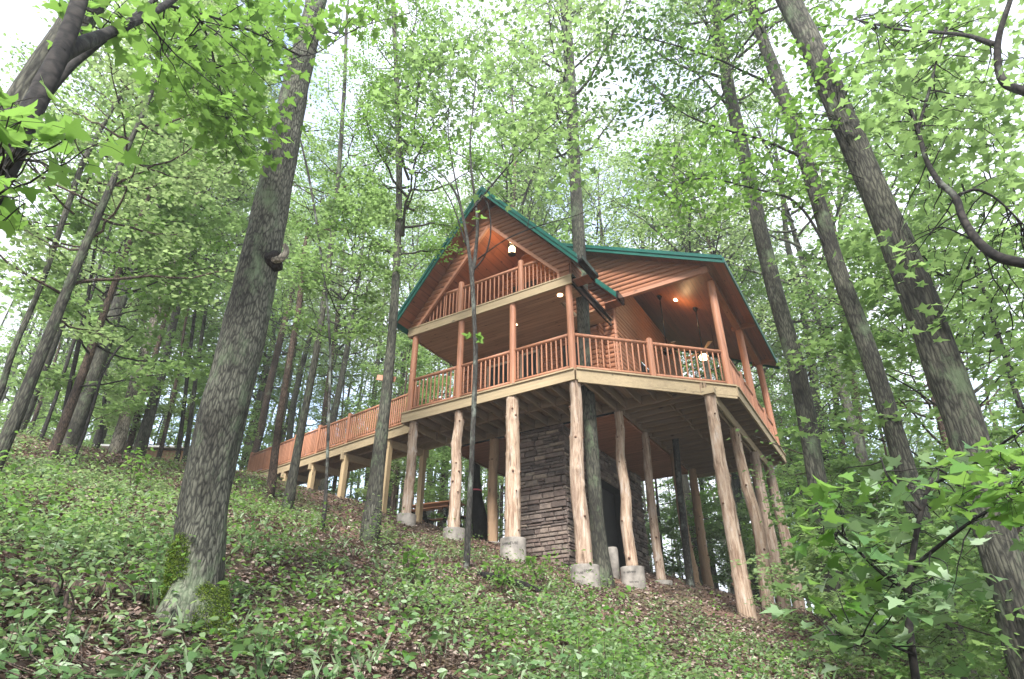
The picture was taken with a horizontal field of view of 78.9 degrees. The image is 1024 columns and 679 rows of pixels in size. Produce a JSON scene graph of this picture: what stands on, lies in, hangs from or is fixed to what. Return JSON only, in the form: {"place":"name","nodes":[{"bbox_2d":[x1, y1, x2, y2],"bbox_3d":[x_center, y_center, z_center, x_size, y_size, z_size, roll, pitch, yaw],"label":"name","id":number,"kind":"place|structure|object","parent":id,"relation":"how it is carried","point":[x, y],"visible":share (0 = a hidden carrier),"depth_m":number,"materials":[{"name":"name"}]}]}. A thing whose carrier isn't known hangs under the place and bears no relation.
{"place":"outdoors","nodes":[
{"label":"outdoors","id":0,"kind":"place"},
{"bbox_2d":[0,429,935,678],"bbox_3d":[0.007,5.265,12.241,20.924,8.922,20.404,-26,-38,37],"label":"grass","id":1,"kind":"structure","parent":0,"point":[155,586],"depth_m":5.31,"materials":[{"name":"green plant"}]},
{"bbox_2d":[0,430,943,678],"bbox_3d":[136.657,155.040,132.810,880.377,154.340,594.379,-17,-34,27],"label":"ground","id":2,"kind":"structure","parent":0,"point":[245,664],"depth_m":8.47,"materials":[{"name":"plant"}]},
{"bbox_2d":[0,237,107,430],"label":"canopy tree","id":3,"kind":"object","parent":2,"relation":"on","point":[35,346],"visible":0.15,"depth_m":40.10,"materials":[{"name":"green plant"}]},
{"bbox_2d":[0,0,110,115],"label":"grooved tree","id":4,"kind":"object","parent":2,"relation":"on","point":[21,83],"visible":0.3,"depth_m":5.09,"materials":[{"name":"grey plant"}]},
{"bbox_2d":[0,272,126,438],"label":"understory tree","id":5,"kind":"object","parent":2,"relation":"on","point":[37,410],"visible":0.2,"depth_m":25.56,"materials":[{"name":"green plant"}]},
{"bbox_2d":[38,185,125,440],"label":"slim tree","id":6,"kind":"object","parent":2,"relation":"on","point":[49,415],"visible":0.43,"depth_m":16.52,"materials":[{"name":"brown plant"}]},
{"bbox_2d":[19,316,172,428],"bbox_3d":[-11.838,1.186,17.989,3.869,3.123,3.518,-17,-34,27],"label":"tree foliage","id":7,"kind":"object","parent":2,"relation":"on","point":[105,409],"visible":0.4,"depth_m":17.71,"materials":[{"name":"green plant"}]},
{"bbox_2d":[69,580,149,602],"bbox_3d":[-3.169,1.992,4.917,0.595,0.167,0.135,0,-30,1],"label":"fallen log","id":8,"kind":"object","parent":2,"relation":"on","point":[99,589],"visible":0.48,"depth_m":4.87,"materials":[{"name":"wood"}]},
{"bbox_2d":[29,151,190,380],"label":"understory tree","id":9,"kind":"object","parent":2,"relation":"on","point":[106,289],"visible":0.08,"depth_m":23.38,"materials":[{"name":"green plant"}]},
{"bbox_2d":[18,69,217,431],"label":"slim tree","id":10,"kind":"object","parent":2,"relation":"on","point":[42,170],"visible":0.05,"depth_m":20.02,"materials":[{"name":"green plant"}]},
{"bbox_2d":[8,244,230,447],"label":"understory tree","id":11,"kind":"object","parent":2,"relation":"on","point":[185,339],"visible":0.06,"depth_m":26.75,"materials":[{"name":"green plant"}]},
{"bbox_2d":[0,0,239,433],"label":"canopy tree","id":12,"kind":"object","parent":2,"relation":"on","point":[34,399],"visible":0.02,"depth_m":23.34,"materials":[{"name":"green plant"}]},
{"bbox_2d":[0,93,247,459],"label":"understory tree","id":13,"kind":"object","parent":2,"relation":"on","point":[223,220],"visible":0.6,"depth_m":14.14,"materials":[{"name":"green plant"}]},
{"bbox_2d":[9,129,239,457],"bbox_3d":[-9.353,-1.466,14.534,4.461,9.198,5.199,-17,-34,27],"label":"sapling","id":14,"kind":"object","parent":2,"relation":"on","point":[125,273],"visible":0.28,"depth_m":14.91,"materials":[{"name":"green plant"}]},
{"bbox_2d":[0,0,257,400],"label":"slim tree","id":15,"kind":"object","parent":2,"relation":"on","point":[67,209],"visible":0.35,"depth_m":13.18,"materials":[{"name":"green plant"}]},
{"bbox_2d":[51,254,228,429],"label":"understory tree","id":16,"kind":"object","parent":2,"relation":"on","point":[214,335],"visible":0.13,"depth_m":25.14,"materials":[{"name":"green plant"}]},
{"bbox_2d":[93,370,196,447],"bbox_3d":[-12.149,2.134,19.932,2.652,2.786,3.070,-17,-34,27],"label":"shrub","id":17,"kind":"object","parent":2,"relation":"on","point":[159,409],"visible":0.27,"depth_m":19.82,"materials":[{"name":"green plant"}]},
{"bbox_2d":[0,0,292,471],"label":"understory tree","id":18,"kind":"object","parent":2,"relation":"on","point":[13,421],"visible":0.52,"depth_m":10.86,"materials":[{"name":"green plant"}]},
{"bbox_2d":[37,0,353,446],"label":"canopy tree","id":19,"kind":"object","parent":2,"relation":"on","point":[77,423],"visible":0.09,"depth_m":17.98,"materials":[{"name":"green plant"}]},
{"bbox_2d":[0,0,409,237],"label":"overhanging maple","id":20,"kind":"object","parent":2,"relation":"on","point":[22,125],"visible":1,"depth_m":5.41,"materials":[{"name":"green plant"}]},
{"bbox_2d":[181,199,228,461],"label":"slim tree","id":21,"kind":"object","parent":2,"relation":"on","point":[189,428],"visible":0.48,"depth_m":21.44,"materials":[{"name":"brown plant"}]},
{"bbox_2d":[152,377,259,447],"bbox_3d":[-11.510,3.037,23.714,3.874,3.123,3.510,0,-30,1],"label":"shrub","id":22,"kind":"object","parent":2,"relation":"on","point":[200,394],"visible":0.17,"depth_m":23.19,"materials":[{"name":"green plant"}]},
{"bbox_2d":[108,35,308,454],"bbox_3d":[-10.856,-4.049,21.839,6.440,17.624,5.438,19,-34,-29],"label":"pale tree","id":23,"kind":"object","parent":2,"relation":"on","point":[119,440],"visible":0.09,"depth_m":19.32,"materials":[{"name":"green plant"}]},
{"bbox_2d":[129,75,319,455],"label":"forest tree","id":24,"kind":"object","parent":2,"relation":"on","point":[145,428],"visible":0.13,"depth_m":21.52,"materials":[{"name":"green plant"}]},
{"bbox_2d":[177,348,301,470],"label":"understory tree","id":25,"kind":"object","parent":2,"relation":"on","point":[267,439],"visible":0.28,"depth_m":34.75,"materials":[{"name":"green plant"}]},
{"bbox_2d":[153,0,326,639],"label":"broad trunk tree","id":26,"kind":"object","parent":2,"relation":"on","point":[211,466],"visible":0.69,"depth_m":5.60,"materials":[{"name":"grey plant"}]},
{"bbox_2d":[173,116,308,461],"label":"slim tree","id":27,"kind":"object","parent":2,"relation":"on","point":[180,438],"visible":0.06,"depth_m":21.73,"materials":[{"name":"green plant"}]},
{"bbox_2d":[231,633,291,678],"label":"leafy seedling","id":28,"kind":"object","parent":2,"relation":"on","point":[260,670],"visible":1,"depth_m":3.84,"materials":[{"name":"green plant"}]},
{"bbox_2d":[181,186,354,469],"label":"canopy tree","id":29,"kind":"object","parent":2,"relation":"on","point":[266,366],"visible":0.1,"depth_m":39.82,"materials":[{"name":"green plant"}]},
{"bbox_2d":[0,609,568,678],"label":"wide leaf herbs","id":30,"kind":"object","parent":2,"relation":"on","point":[192,655],"visible":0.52,"depth_m":3.95,"materials":[{"name":"green plant"}]},
{"bbox_2d":[217,215,354,470],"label":"forest tree","id":31,"kind":"object","parent":2,"relation":"on","point":[280,341],"visible":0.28,"depth_m":32.20,"materials":[{"name":"green plant"}]},
{"bbox_2d":[217,154,385,442],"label":"canopy tree","id":32,"kind":"object","parent":2,"relation":"on","point":[279,323],"visible":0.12,"depth_m":37.53,"materials":[{"name":"green plant"}]},
{"bbox_2d":[246,133,365,499],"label":"forest tree","id":33,"kind":"object","parent":2,"relation":"on","point":[272,472],"visible":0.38,"depth_m":17.26,"materials":[{"name":"green plant"}]},
{"bbox_2d":[282,193,358,440],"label":"forest tree","id":34,"kind":"object","parent":2,"relation":"on","point":[291,420],"visible":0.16,"depth_m":31.41,"materials":[{"name":"green plant"}]},
{"bbox_2d":[282,333,381,491],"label":"understory tree","id":35,"kind":"object","parent":2,"relation":"on","point":[342,406],"visible":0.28,"depth_m":31.53,"materials":[{"name":"green plant"}]},
{"bbox_2d":[275,229,405,448],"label":"forest tree","id":36,"kind":"object","parent":2,"relation":"on","point":[334,364],"visible":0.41,"depth_m":31.50,"materials":[{"name":"green plant"}]},
{"bbox_2d":[270,140,413,528],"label":"slim tree","id":37,"kind":"object","parent":2,"relation":"on","point":[321,274],"visible":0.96,"depth_m":13.92,"materials":[{"name":"green plant"}]},
{"bbox_2d":[256,0,438,508],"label":"forest tree","id":38,"kind":"object","parent":2,"relation":"on","point":[291,485],"visible":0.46,"depth_m":18.35,"materials":[{"name":"green plant"}]},
{"bbox_2d":[247,386,451,522],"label":"walkway","id":39,"kind":"structure","parent":2,"relation":"on","point":[349,452],"depth_m":20.10,"materials":[{"name":"brown wood"}]},
{"bbox_2d":[277,138,432,491],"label":"canopy tree","id":40,"kind":"object","parent":2,"relation":"on","point":[337,397],"visible":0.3,"depth_m":31.32,"materials":[{"name":"green plant"}]},
{"bbox_2d":[308,190,448,502],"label":"canopy tree","id":41,"kind":"object","parent":2,"relation":"on","point":[378,362],"visible":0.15,"depth_m":43.53,"materials":[{"name":"green plant"}]},
{"bbox_2d":[314,307,446,510],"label":"understory tree","id":42,"kind":"object","parent":2,"relation":"on","point":[402,375],"visible":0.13,"depth_m":31.55,"materials":[{"name":"green plant"}]},
{"bbox_2d":[326,180,458,510],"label":"canopy tree","id":43,"kind":"object","parent":2,"relation":"on","point":[437,194],"visible":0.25,"depth_m":42.78,"materials":[{"name":"green plant"}]},
{"bbox_2d":[343,330,452,513],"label":"understory tree","id":44,"kind":"object","parent":2,"relation":"on","point":[400,365],"visible":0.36,"depth_m":26.90,"materials":[{"name":"green plant"}]},
{"bbox_2d":[0,475,800,678],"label":"broad leaf herbs","id":45,"kind":"object","parent":2,"relation":"on","point":[21,645],"visible":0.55,"depth_m":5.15,"materials":[{"name":"green plant"}]},
{"bbox_2d":[327,0,497,542],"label":"forest tree","id":46,"kind":"object","parent":2,"relation":"on","point":[387,378],"visible":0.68,"depth_m":15.64,"materials":[{"name":"green plant"}]},
{"bbox_2d":[398,175,470,527],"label":"canopy tree","id":47,"kind":"object","parent":2,"relation":"on","point":[436,226],"visible":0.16,"depth_m":38.18,"materials":[{"name":"green plant"}]},
{"bbox_2d":[392,348,481,526],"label":"understory tree","id":48,"kind":"object","parent":2,"relation":"on","point":[441,482],"visible":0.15,"depth_m":27.82,"materials":[{"name":"green plant"}]},
{"bbox_2d":[405,446,502,518],"bbox_3d":[-2.585,5.485,24.428,3.548,3.123,3.900,-17,-34,27],"label":"shrub","id":49,"kind":"object","parent":2,"relation":"on","point":[447,467],"visible":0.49,"depth_m":24.11,"materials":[{"name":"green plant"}]},
{"bbox_2d":[0,431,948,678],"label":"ground cover","id":50,"kind":"object","parent":2,"relation":"on","point":[43,599],"visible":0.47,"depth_m":6.32,"materials":[{"name":"green plant"}]},
{"bbox_2d":[472,187,489,540],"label":"forest tree","id":51,"kind":"object","parent":2,"relation":"on","point":[479,520],"visible":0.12,"depth_m":19.16,"materials":[{"name":"black plant"}]},
{"bbox_2d":[364,0,620,568],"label":"sapling","id":52,"kind":"object","parent":2,"relation":"on","point":[526,110],"visible":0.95,"depth_m":15.05,"materials":[{"name":"green plant"}]},
{"bbox_2d":[0,417,1004,678],"bbox_3d":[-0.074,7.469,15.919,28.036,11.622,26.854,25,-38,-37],"label":"undergrowth","id":53,"kind":"object","parent":2,"relation":"on","point":[288,518],"visible":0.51,"depth_m":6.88,"materials":[{"name":"green plant"}]},
{"bbox_2d":[0,262,1023,666],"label":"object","id":54,"kind":"object","parent":2,"relation":"on","point":[6,278],"depth_m":51.34,"materials":[{"name":"green plant"}]},
{"bbox_2d":[415,35,611,253],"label":"canopy tree","id":55,"kind":"object","parent":2,"relation":"on","point":[508,172],"visible":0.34,"depth_m":33.43,"materials":[{"name":"green plant"}]},
{"bbox_2d":[437,115,598,521],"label":"canopy tree","id":56,"kind":"object","parent":2,"relation":"on","point":[519,202],"visible":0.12,"depth_m":34.90,"materials":[{"name":"green plant"}]},
{"bbox_2d":[439,140,601,245],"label":"canopy tree","id":57,"kind":"object","parent":2,"relation":"on","point":[561,222],"visible":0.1,"depth_m":32.77,"materials":[{"name":"green plant"}]},
{"bbox_2d":[523,164,603,245],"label":"canopy tree","id":58,"kind":"object","parent":2,"relation":"on","point":[585,214],"visible":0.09,"depth_m":35.67,"materials":[{"name":"green plant"}]},
{"bbox_2d":[461,0,668,587],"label":"forest tree","id":59,"kind":"object","parent":2,"relation":"on","point":[600,553],"visible":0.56,"depth_m":19.00,"materials":[{"name":"green plant"}]},
{"bbox_2d":[520,423,651,571],"bbox_3d":[2.254,5.552,17.724,1.370,4.590,5.663,-17,-34,27],"label":"stone room","id":60,"kind":"object","parent":2,"relation":"on","point":[547,523],"visible":0.5,"depth_m":16.25,"materials":[{"name":"grey stone"}]},
{"bbox_2d":[602,488,619,566],"bbox_3d":[2.464,5.895,17.425,0.050,3.700,2.600,-17,-34,27],"label":"door","id":61,"kind":"structure","parent":60,"relation":"in","point":[609,513],"depth_m":18.54,"materials":[{"name":"black"}]},
{"bbox_2d":[527,138,662,247],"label":"canopy tree","id":62,"kind":"object","parent":2,"relation":"on","point":[601,232],"visible":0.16,"depth_m":36.55,"materials":[{"name":"green plant"}]},
{"bbox_2d":[396,186,805,620],"bbox_3d":[2.959,2.366,18.528,8.765,11.831,10.081,-17,-34,27],"label":"treehouse","id":63,"kind":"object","parent":2,"relation":"on","point":[654,311],"visible":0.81,"depth_m":17.04,"materials":[{"name":"brown wood"}]},
{"bbox_2d":[588,124,756,583],"bbox_3d":[6.954,-0.291,30.501,10.042,25.537,10.360,2,-30,-4],"label":"canopy tree","id":64,"kind":"object","parent":2,"relation":"on","point":[685,481],"visible":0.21,"depth_m":32.58,"materials":[{"name":"green plant"}]},
{"bbox_2d":[672,438,694,587],"bbox_3d":[4.614,4.695,16.848,0.332,4.347,0.258,-17,-34,27],"label":"support post","id":65,"kind":"object","parent":2,"relation":"on","point":[684,529],"visible":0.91,"depth_m":16.73,"materials":[{"name":"brown wood"}]},
{"bbox_2d":[584,94,796,597],"bbox_3d":[8.517,-0.672,27.107,9.600,23.752,9.515,-17,-34,27],"label":"canopy tree","id":66,"kind":"object","parent":2,"relation":"on","point":[686,247],"visible":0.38,"depth_m":28.26,"materials":[{"name":"green plant"}]},
{"bbox_2d":[655,474,730,575],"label":"understory tree","id":67,"kind":"object","parent":2,"relation":"on","point":[665,497],"visible":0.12,"depth_m":37.05,"materials":[{"name":"green plant"}]},
{"bbox_2d":[649,489,752,582],"bbox_3d":[6.869,7.114,22.358,3.919,3.123,3.581,-17,-34,27],"label":"shrub","id":68,"kind":"object","parent":2,"relation":"on","point":[706,508],"visible":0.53,"depth_m":22.22,"materials":[{"name":"green plant"}]},
{"bbox_2d":[645,194,786,600],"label":"canopy tree","id":69,"kind":"object","parent":2,"relation":"on","point":[737,487],"visible":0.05,"depth_m":35.05,"materials":[{"name":"green plant"}]},
{"bbox_2d":[628,97,810,602],"bbox_3d":[9.977,-1.385,28.593,8.392,26.913,9.414,-17,-34,27],"label":"canopy tree","id":70,"kind":"object","parent":2,"relation":"on","point":[706,158],"visible":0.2,"depth_m":29.62,"materials":[{"name":"green plant"}]},
{"bbox_2d":[698,508,771,592],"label":"shrub","id":71,"kind":"object","parent":2,"relation":"on","point":[722,566],"visible":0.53,"depth_m":20.83,"materials":[{"name":"green plant"}]},
{"bbox_2d":[666,195,806,601],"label":"canopy tree","id":72,"kind":"object","parent":2,"relation":"on","point":[748,297],"visible":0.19,"depth_m":28.58,"materials":[{"name":"green plant"}]},
{"bbox_2d":[614,0,861,666],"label":"forest tree","id":73,"kind":"object","parent":2,"relation":"on","point":[804,407],"visible":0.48,"depth_m":14.33,"materials":[{"name":"plant"}]},
{"bbox_2d":[557,0,979,678],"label":"forest tree","id":74,"kind":"object","parent":2,"relation":"on","point":[881,392],"visible":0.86,"depth_m":12.25,"materials":[{"name":"green plant"}]},
{"bbox_2d":[712,369,866,614],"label":"understory tree","id":75,"kind":"object","parent":2,"relation":"on","point":[741,505],"visible":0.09,"depth_m":30.21,"materials":[{"name":"green plant"}]},
{"bbox_2d":[712,126,867,629],"bbox_3d":[11.890,-0.153,26.876,6.359,25.594,7.894,1,-30,-2],"label":"forest tree","id":76,"kind":"object","parent":2,"relation":"on","point":[788,248],"visible":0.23,"depth_m":26.50,"materials":[{"name":"green plant"}]},
{"bbox_2d":[744,400,857,582],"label":"understory tree","id":77,"kind":"object","parent":2,"relation":"on","point":[794,422],"visible":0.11,"depth_m":25.29,"materials":[{"name":"green plant"}]},
{"bbox_2d":[743,121,858,494],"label":"forest tree","id":78,"kind":"object","parent":2,"relation":"on","point":[779,259],"visible":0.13,"depth_m":31.91,"materials":[{"name":"green plant"}]},
{"bbox_2d":[731,524,893,666],"bbox_3d":[4.331,3.625,8.963,2.088,1.950,1.841,2,-30,-3],"label":"shrub","id":79,"kind":"object","parent":2,"relation":"on","point":[799,564],"visible":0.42,"depth_m":9.05,"materials":[{"name":"green plant"}]},
{"bbox_2d":[749,404,890,631],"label":"understory tree","id":80,"kind":"object","parent":2,"relation":"on","point":[829,456],"visible":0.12,"depth_m":24.09,"materials":[{"name":"green plant"}]},
{"bbox_2d":[662,74,988,658],"bbox_3d":[12.614,-0.485,24.524,11.711,27.003,10.117,-17,-34,27],"label":"canopy tree","id":81,"kind":"object","parent":2,"relation":"on","point":[857,439],"visible":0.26,"depth_m":26.51,"materials":[{"name":"green plant"}]},
{"bbox_2d":[776,315,904,575],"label":"understory tree","id":82,"kind":"object","parent":2,"relation":"on","point":[867,441],"visible":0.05,"depth_m":27.23,"materials":[{"name":"green plant"}]},
{"bbox_2d":[754,168,927,623],"bbox_3d":[13.451,2.114,26.785,7.554,23.527,6.247,-26,-39,38],"label":"forest tree","id":83,"kind":"object","parent":2,"relation":"on","point":[853,381],"visible":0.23,"depth_m":26.03,"materials":[{"name":"green plant"}]},
{"bbox_2d":[760,459,975,625],"bbox_3d":[6.619,3.852,11.773,3.604,3.123,3.927,-17,-34,27],"label":"shrub","id":84,"kind":"object","parent":2,"relation":"on","point":[839,466],"visible":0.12,"depth_m":12.23,"materials":[{"name":"green plant"}]},
{"bbox_2d":[727,193,1023,587],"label":"understory tree","id":85,"kind":"object","parent":2,"relation":"on","point":[941,428],"visible":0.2,"depth_m":15.19,"materials":[{"name":"green plant"}]},
{"bbox_2d":[803,428,961,661],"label":"slim tree","id":86,"kind":"object","parent":2,"relation":"on","point":[854,480],"visible":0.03,"depth_m":14.47,"materials":[{"name":"green plant"}]},
{"bbox_2d":[823,339,948,485],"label":"canopy tree","id":87,"kind":"object","parent":2,"relation":"on","point":[918,438],"visible":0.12,"depth_m":39.27,"materials":[{"name":"green plant"}]},
{"bbox_2d":[756,0,1023,678],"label":"broad trunk tree","id":88,"kind":"object","parent":2,"relation":"on","point":[952,391],"visible":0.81,"depth_m":7.45,"materials":[{"name":"grey plant"}]},
{"bbox_2d":[789,523,992,678],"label":"shrub","id":89,"kind":"object","parent":2,"relation":"on","point":[937,634],"visible":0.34,"depth_m":7.49,"materials":[{"name":"green plant"}]},
{"bbox_2d":[759,429,1023,678],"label":"maple sapling","id":90,"kind":"object","parent":2,"relation":"on","point":[941,592],"visible":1,"depth_m":2.89,"materials":[{"name":"green plant"}]},
{"bbox_2d":[767,39,1023,412],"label":"slim tree","id":91,"kind":"object","parent":2,"relation":"on","point":[850,245],"visible":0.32,"depth_m":11.30,"materials":[{"name":"green plant"}]},
{"bbox_2d":[770,194,1023,609],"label":"understory tree","id":92,"kind":"object","parent":2,"relation":"on","point":[891,311],"visible":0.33,"depth_m":11.23,"materials":[{"name":"green plant"}]},
{"bbox_2d":[770,79,1023,414],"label":"canopy tree","id":93,"kind":"object","parent":2,"relation":"on","point":[853,99],"visible":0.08,"depth_m":24.58,"materials":[{"name":"green plant"}]},
{"bbox_2d":[808,500,997,674],"bbox_3d":[6.442,3.979,10.282,2.630,2.786,2.983,25,-38,-37],"label":"shrub","id":94,"kind":"object","parent":2,"relation":"on","point":[957,549],"visible":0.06,"depth_m":10.15,"materials":[{"name":"green plant"}]},
{"bbox_2d":[828,0,1023,400],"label":"overhanging tree","id":95,"kind":"object","parent":2,"relation":"on","point":[1006,254],"visible":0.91,"depth_m":6.83,"materials":[{"name":"green plant"}]},
{"bbox_2d":[834,490,1023,678],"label":"shrub","id":96,"kind":"object","parent":2,"relation":"on","point":[990,641],"visible":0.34,"depth_m":6.46,"materials":[{"name":"green plant"}]},
{"bbox_2d":[873,284,1023,532],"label":"canopy tree","id":97,"kind":"object","parent":2,"relation":"on","point":[999,396],"visible":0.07,"depth_m":33.25,"materials":[{"name":"green plant"}]},
{"bbox_2d":[900,529,1023,678],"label":"shrub","id":98,"kind":"object","parent":2,"relation":"on","point":[965,629],"visible":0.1,"depth_m":7.91,"materials":[{"name":"green plant"}]},
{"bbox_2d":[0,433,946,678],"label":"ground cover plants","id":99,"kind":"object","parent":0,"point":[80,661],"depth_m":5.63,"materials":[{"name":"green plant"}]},
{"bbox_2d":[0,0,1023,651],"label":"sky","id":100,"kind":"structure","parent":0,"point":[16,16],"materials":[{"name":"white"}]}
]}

